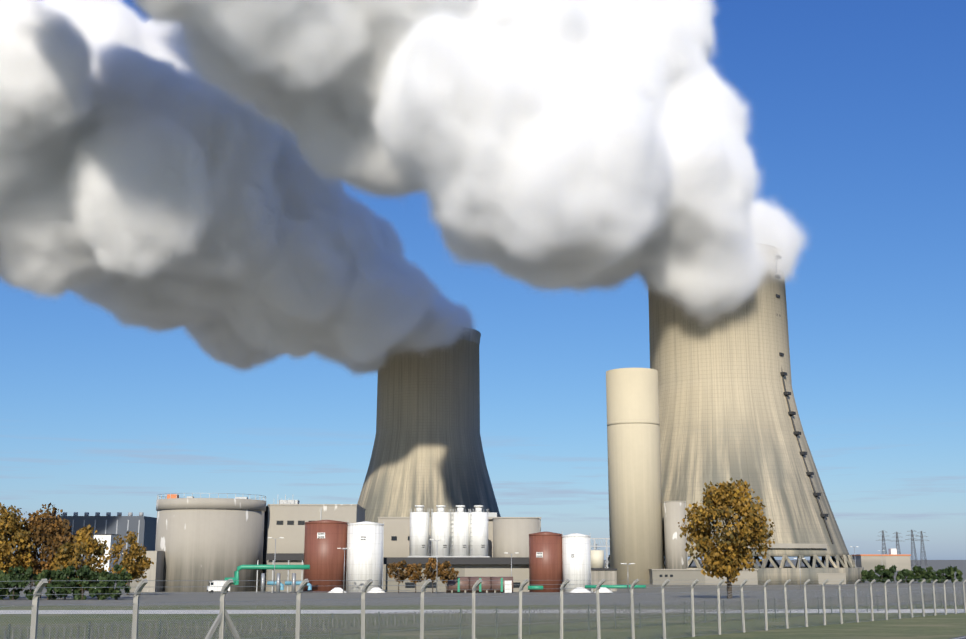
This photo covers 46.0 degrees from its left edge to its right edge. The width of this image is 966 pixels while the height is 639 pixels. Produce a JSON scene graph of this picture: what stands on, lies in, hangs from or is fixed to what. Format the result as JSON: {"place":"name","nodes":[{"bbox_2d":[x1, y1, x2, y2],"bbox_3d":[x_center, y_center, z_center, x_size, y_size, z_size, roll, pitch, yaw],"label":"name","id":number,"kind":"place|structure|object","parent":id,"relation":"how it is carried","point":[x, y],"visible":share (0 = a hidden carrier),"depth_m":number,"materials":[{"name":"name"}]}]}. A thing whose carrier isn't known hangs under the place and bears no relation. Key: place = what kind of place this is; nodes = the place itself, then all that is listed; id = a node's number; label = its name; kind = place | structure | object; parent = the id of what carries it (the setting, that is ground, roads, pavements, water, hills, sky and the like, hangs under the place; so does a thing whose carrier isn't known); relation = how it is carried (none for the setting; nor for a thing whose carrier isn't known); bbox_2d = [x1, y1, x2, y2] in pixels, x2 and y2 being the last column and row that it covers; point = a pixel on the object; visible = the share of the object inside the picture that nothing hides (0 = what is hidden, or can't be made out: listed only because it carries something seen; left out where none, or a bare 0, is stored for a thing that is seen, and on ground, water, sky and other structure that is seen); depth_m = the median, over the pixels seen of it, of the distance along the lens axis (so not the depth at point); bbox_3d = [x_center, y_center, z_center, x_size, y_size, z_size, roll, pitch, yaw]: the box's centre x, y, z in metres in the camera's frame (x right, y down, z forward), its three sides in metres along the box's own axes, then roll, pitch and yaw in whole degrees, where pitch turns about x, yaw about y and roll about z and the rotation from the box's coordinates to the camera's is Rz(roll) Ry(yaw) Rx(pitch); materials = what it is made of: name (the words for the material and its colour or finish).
{"place":"outdoors","nodes":[
{"label":"outdoors","id":0,"kind":"place"},
{"bbox_2d":[92,534,118,573],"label":"white building","id":1,"kind":"structure","parent":0,"point":[109,539],"depth_m":407.75,"materials":[{"name":"paint"}]},
{"bbox_2d":[357,327,500,522],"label":"cooling tower","id":2,"kind":"structure","parent":0,"point":[427,452],"depth_m":577.26,"materials":[{"name":"concrete"}]},
{"bbox_2d":[0,560,965,638],"bbox_3d":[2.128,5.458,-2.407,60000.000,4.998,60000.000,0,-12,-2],"label":"ground","id":3,"kind":"structure","parent":0,"point":[944,626],"depth_m":101.35,"materials":[{"name":"green plant"}]},
{"bbox_2d":[0,570,8,599],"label":"hedge bush","id":4,"kind":"object","parent":3,"relation":"on","point":[3,585],"visible":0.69,"depth_m":166.87,"materials":[{"name":"green plant"}]},
{"bbox_2d":[1,565,24,599],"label":"hedge bush","id":5,"kind":"object","parent":3,"relation":"on","point":[11,578],"visible":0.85,"depth_m":166.96,"materials":[{"name":"green plant"}]},
{"bbox_2d":[0,502,36,574],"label":"autumn tree","id":6,"kind":"object","parent":3,"relation":"on","point":[10,524],"visible":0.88,"depth_m":177.19,"materials":[{"name":"orange plant"}]},
{"bbox_2d":[17,566,39,599],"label":"hedge bush","id":7,"kind":"object","parent":3,"relation":"on","point":[30,577],"visible":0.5,"depth_m":167.56,"materials":[{"name":"green plant"}]},
{"bbox_2d":[3,503,83,597],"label":"autumn tree","id":8,"kind":"object","parent":3,"relation":"on","point":[57,532],"visible":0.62,"depth_m":181.35,"materials":[{"name":"orange plant"}]},
{"bbox_2d":[36,569,60,599],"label":"hedge bush","id":9,"kind":"object","parent":3,"relation":"on","point":[46,574],"visible":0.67,"depth_m":167.06,"materials":[{"name":"green plant"}]},
{"bbox_2d":[53,565,75,599],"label":"hedge bush","id":10,"kind":"object","parent":3,"relation":"on","point":[64,573],"visible":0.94,"depth_m":166.70,"materials":[{"name":"green plant"}]},
{"bbox_2d":[49,524,111,593],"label":"autumn tree","id":11,"kind":"object","parent":3,"relation":"on","point":[68,553],"visible":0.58,"depth_m":171.80,"materials":[{"name":"yellow plant"}]},
{"bbox_2d":[69,565,94,599],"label":"hedge bush","id":12,"kind":"object","parent":3,"relation":"on","point":[84,572],"visible":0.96,"depth_m":167.40,"materials":[{"name":"green plant"}]},
{"bbox_2d":[43,512,156,571],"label":"industrial building","id":13,"kind":"structure","parent":3,"relation":"on","point":[144,527],"depth_m":604.28,"materials":[{"name":"grey"}]},
{"bbox_2d":[89,570,114,599],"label":"hedge bush","id":14,"kind":"object","parent":3,"relation":"on","point":[98,592],"visible":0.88,"depth_m":166.93,"materials":[{"name":"green plant"}]},
{"bbox_2d":[104,564,131,599],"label":"hedge bush","id":15,"kind":"object","parent":3,"relation":"on","point":[122,575],"visible":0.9,"depth_m":167.28,"materials":[{"name":"green plant"}]},
{"bbox_2d":[108,531,153,594],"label":"autumn tree","id":16,"kind":"object","parent":3,"relation":"on","point":[138,567],"visible":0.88,"depth_m":220.83,"materials":[{"name":"orange plant"}]},
{"bbox_2d":[130,493,265,591],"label":"concrete tank","id":17,"kind":"object","parent":3,"relation":"on","point":[209,538],"visible":0.98,"depth_m":283.27,"materials":[{"name":"grey concrete"}]},
{"bbox_2d":[207,581,229,591],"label":"white van","id":18,"kind":"object","parent":3,"relation":"on","point":[215,583],"visible":0.67,"depth_m":251.34,"materials":[{"name":"paint"}]},
{"bbox_2d":[224,560,311,592],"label":"pipework","id":19,"kind":"object","parent":3,"relation":"on","point":[279,585],"visible":0.9,"depth_m":260.53,"materials":[{"name":"green metal"}]},
{"bbox_2d":[268,537,283,592],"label":"street lamp","id":20,"kind":"object","parent":3,"relation":"on","point":[274,561],"visible":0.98,"depth_m":246.94,"materials":[{"name":"silver metal"}]},
{"bbox_2d":[266,553,303,591],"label":"industrial building","id":21,"kind":"structure","parent":3,"relation":"on","point":[284,558],"depth_m":286.38,"materials":[{"name":"concrete"}]},
{"bbox_2d":[262,495,365,590],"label":"concrete building","id":22,"kind":"structure","parent":3,"relation":"on","point":[286,519],"depth_m":301.17,"materials":[{"name":"beige concrete"}]},
{"bbox_2d":[303,520,348,591],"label":"storage tank","id":23,"kind":"object","parent":3,"relation":"on","point":[323,554],"visible":0.77,"depth_m":271.75,"materials":[{"name":"metal"}]},
{"bbox_2d":[328,588,346,592],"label":"gravel pile","id":24,"kind":"object","parent":3,"relation":"on","point":[337,590],"visible":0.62,"depth_m":257.12,"materials":[{"name":"white gravel"}]},
{"bbox_2d":[337,548,351,592],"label":"street lamp","id":25,"kind":"object","parent":3,"relation":"on","point":[344,549],"visible":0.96,"depth_m":254.19,"materials":[{"name":"silver metal"}]},
{"bbox_2d":[346,521,383,591],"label":"white tank","id":26,"kind":"object","parent":3,"relation":"on","point":[365,553],"visible":0.96,"depth_m":270.81,"materials":[{"name":"metal"}]},
{"bbox_2d":[367,587,385,592],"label":"gravel pile","id":27,"kind":"object","parent":3,"relation":"on","point":[376,590],"visible":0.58,"depth_m":257.41,"materials":[{"name":"white gravel"}]},
{"bbox_2d":[387,560,408,592],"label":"tree","id":28,"kind":"object","parent":3,"relation":"on","point":[400,573],"visible":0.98,"depth_m":253.83,"materials":[{"name":"brown plant"}]},
{"bbox_2d":[403,563,424,592],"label":"tree","id":29,"kind":"object","parent":3,"relation":"on","point":[416,573],"visible":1,"depth_m":253.25,"materials":[{"name":"brown plant"}]},
{"bbox_2d":[423,557,442,592],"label":"tree","id":30,"kind":"object","parent":3,"relation":"on","point":[432,563],"visible":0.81,"depth_m":253.43,"materials":[{"name":"brown plant"}]},
{"bbox_2d":[429,539,444,593],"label":"street lamp","id":31,"kind":"object","parent":3,"relation":"on","point":[436,573],"visible":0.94,"depth_m":242.37,"materials":[{"name":"silver metal"}]},
{"bbox_2d":[435,561,458,592],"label":"tree","id":32,"kind":"object","parent":3,"relation":"on","point":[447,573],"visible":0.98,"depth_m":253.40,"materials":[{"name":"brown plant"}]},
{"bbox_2d":[408,505,489,556],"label":"silos","id":33,"kind":"object","parent":3,"relation":"on","point":[469,534],"visible":0.98,"depth_m":311.13,"materials":[{"name":"paint"}]},
{"bbox_2d":[383,557,528,591],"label":"industrial building","id":34,"kind":"structure","parent":3,"relation":"on","point":[482,566],"depth_m":279.15,"materials":[{"name":"concrete"}]},
{"bbox_2d":[378,510,540,588],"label":"concrete building","id":35,"kind":"structure","parent":3,"relation":"on","point":[396,536],"depth_m":327.49,"materials":[{"name":"beige concrete"}]},
{"bbox_2d":[447,577,512,592],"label":"horizontal tanks","id":36,"kind":"object","parent":3,"relation":"on","point":[503,584],"visible":0.77,"depth_m":255.40,"materials":[{"name":"brown metal"}]},
{"bbox_2d":[0,579,965,638],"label":"perimeter fence posts","id":37,"kind":"object","parent":3,"relation":"on","point":[42,583],"visible":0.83,"depth_m":44.59,"materials":[{"name":"grey metal"}]},
{"bbox_2d":[0,592,965,638],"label":"fence posts","id":38,"kind":"object","parent":3,"relation":"on","point":[639,612],"depth_m":57.87,"materials":[{"name":"grey metal"}]},
{"bbox_2d":[0,593,965,638],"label":"grass tufts","id":39,"kind":"object","parent":3,"relation":"on","point":[16,633],"depth_m":55.95,"materials":[{"name":"grey"}]},
{"bbox_2d":[0,587,965,638],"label":"perimeter fence","id":40,"kind":"object","parent":3,"relation":"on","point":[555,632],"visible":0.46,"depth_m":44.32,"materials":[{"name":"grey metal"}]},
{"bbox_2d":[493,517,539,556],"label":"concrete drum","id":41,"kind":"object","parent":3,"relation":"on","point":[510,535],"visible":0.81,"depth_m":317.64,"materials":[{"name":"beige concrete"}]},
{"bbox_2d":[529,532,562,591],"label":"storage tank","id":42,"kind":"object","parent":3,"relation":"on","point":[545,557],"visible":0.88,"depth_m":269.95,"materials":[{"name":"metal"}]},
{"bbox_2d":[562,533,590,591],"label":"white tank","id":43,"kind":"object","parent":3,"relation":"on","point":[576,557],"visible":0.92,"depth_m":268.77,"materials":[{"name":"metal"}]},
{"bbox_2d":[568,587,591,592],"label":"gravel pile","id":44,"kind":"object","parent":3,"relation":"on","point":[583,590],"visible":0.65,"depth_m":258.49,"materials":[{"name":"white gravel"}]},
{"bbox_2d":[528,585,645,591],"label":"pipe","id":45,"kind":"object","parent":3,"relation":"on","point":[586,586],"visible":0.71,"depth_m":262.22,"materials":[{"name":"green metal"}]},
{"bbox_2d":[594,587,612,592],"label":"gravel pile","id":46,"kind":"object","parent":3,"relation":"on","point":[604,590],"visible":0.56,"depth_m":258.79,"materials":[{"name":"white gravel"}]},
{"bbox_2d":[591,550,616,590],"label":"cream tank on stand","id":47,"kind":"object","parent":3,"relation":"on","point":[599,572],"visible":0.62,"depth_m":288.13,"materials":[{"name":"beige"}]},
{"bbox_2d":[621,563,634,592],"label":"street lamp","id":48,"kind":"object","parent":3,"relation":"on","point":[627,567],"visible":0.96,"depth_m":258.10,"materials":[{"name":"silver metal"}]},
{"bbox_2d":[606,368,663,583],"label":"tall silo","id":49,"kind":"object","parent":3,"relation":"on","point":[634,483],"visible":0.88,"depth_m":400.39,"materials":[{"name":"concrete"}]},
{"bbox_2d":[663,501,687,568],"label":"storage tank","id":50,"kind":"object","parent":3,"relation":"on","point":[676,556],"depth_m":395.67,"materials":[{"name":"beige metal"}]},
{"bbox_2d":[649,569,757,584],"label":"concrete building","id":51,"kind":"structure","parent":3,"relation":"on","point":[674,576],"depth_m":386.15,"materials":[{"name":"beige concrete"}]},
{"bbox_2d":[678,477,774,598],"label":"autumn tree","id":52,"kind":"object","parent":3,"relation":"on","point":[722,558],"visible":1,"depth_m":174.68,"materials":[{"name":"orange plant"}]},
{"bbox_2d":[604,242,863,584],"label":"cooling tower","id":53,"kind":"structure","parent":3,"relation":"on","point":[728,410],"depth_m":421.64,"materials":[{"name":"concrete"}]},
{"bbox_2d":[793,558,804,586],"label":"street lamp","id":54,"kind":"object","parent":3,"relation":"on","point":[799,566],"visible":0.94,"depth_m":294.15,"materials":[{"name":"silver metal"}]},
{"bbox_2d":[817,573,845,583],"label":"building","id":55,"kind":"structure","parent":3,"relation":"on","point":[834,578],"depth_m":392.25,"materials":[{"name":"concrete"}]},
{"bbox_2d":[854,567,866,581],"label":"hedge","id":56,"kind":"object","parent":3,"relation":"on","point":[863,573],"visible":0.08,"depth_m":411.02,"materials":[{"name":"green plant"}]},
{"bbox_2d":[861,569,879,581],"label":"hedge","id":57,"kind":"object","parent":3,"relation":"on","point":[870,575],"visible":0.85,"depth_m":410.96,"materials":[{"name":"green plant"}]},
{"bbox_2d":[874,564,888,582],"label":"hedge","id":58,"kind":"object","parent":3,"relation":"on","point":[884,572],"visible":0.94,"depth_m":412.45,"materials":[{"name":"green plant"}]},
{"bbox_2d":[876,530,890,553],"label":"pylon","id":59,"kind":"object","parent":3,"relation":"on","point":[883,544],"visible":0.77,"depth_m":1485.93,"materials":[{"name":"grey metal"}]},
{"bbox_2d":[887,565,903,582],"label":"hedge","id":60,"kind":"object","parent":3,"relation":"on","point":[891,570],"visible":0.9,"depth_m":411.79,"materials":[{"name":"green plant"}]},
{"bbox_2d":[893,532,901,553],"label":"pylon","id":61,"kind":"object","parent":3,"relation":"on","point":[896,533],"visible":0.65,"depth_m":1635.55,"materials":[{"name":"grey metal"}]},
{"bbox_2d":[899,569,914,582],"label":"hedge","id":62,"kind":"object","parent":3,"relation":"on","point":[908,574],"visible":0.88,"depth_m":411.41,"materials":[{"name":"green plant"}]},
{"bbox_2d":[906,530,918,565],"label":"pylon","id":63,"kind":"object","parent":3,"relation":"on","point":[913,542],"visible":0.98,"depth_m":1485.24,"materials":[{"name":"grey metal"}]},
{"bbox_2d":[909,565,925,582],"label":"hedge","id":64,"kind":"object","parent":3,"relation":"on","point":[917,570],"visible":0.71,"depth_m":411.94,"materials":[{"name":"green plant"}]},
{"bbox_2d":[915,531,928,565],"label":"pylon","id":65,"kind":"object","parent":3,"relation":"on","point":[923,548],"visible":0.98,"depth_m":1634.00,"materials":[{"name":"grey metal"}]},
{"bbox_2d":[920,566,938,582],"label":"hedge","id":66,"kind":"object","parent":3,"relation":"on","point":[928,577],"visible":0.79,"depth_m":411.56,"materials":[{"name":"green plant"}]},
{"bbox_2d":[932,569,949,582],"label":"hedge","id":67,"kind":"object","parent":3,"relation":"on","point":[939,572],"visible":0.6,"depth_m":412.24,"materials":[{"name":"green plant"}]},
{"bbox_2d":[945,565,962,582],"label":"hedge","id":68,"kind":"object","parent":3,"relation":"on","point":[958,574],"visible":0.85,"depth_m":412.54,"materials":[{"name":"green plant"}]},
{"bbox_2d":[0,0,965,559],"label":"sky","id":69,"kind":"structure","parent":0,"point":[220,220],"materials":[{"name":"blue"}]},
{"bbox_2d":[590,538,609,567],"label":"electrical gantry","id":70,"kind":"object","parent":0,"point":[606,555],"visible":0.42,"depth_m":372.48,"materials":[{"name":"silver metal"}]},
{"bbox_2d":[805,549,910,570],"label":"orange roof building","id":71,"kind":"structure","parent":0,"point":[869,562],"depth_m":888.09,"materials":[{"name":"concrete"}]},
{"bbox_2d":[949,635,965,638],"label":"road","id":72,"kind":"structure","parent":0,"point":[962,637],"depth_m":57.02,"materials":[{"name":"grey asphalt"}]}
]}

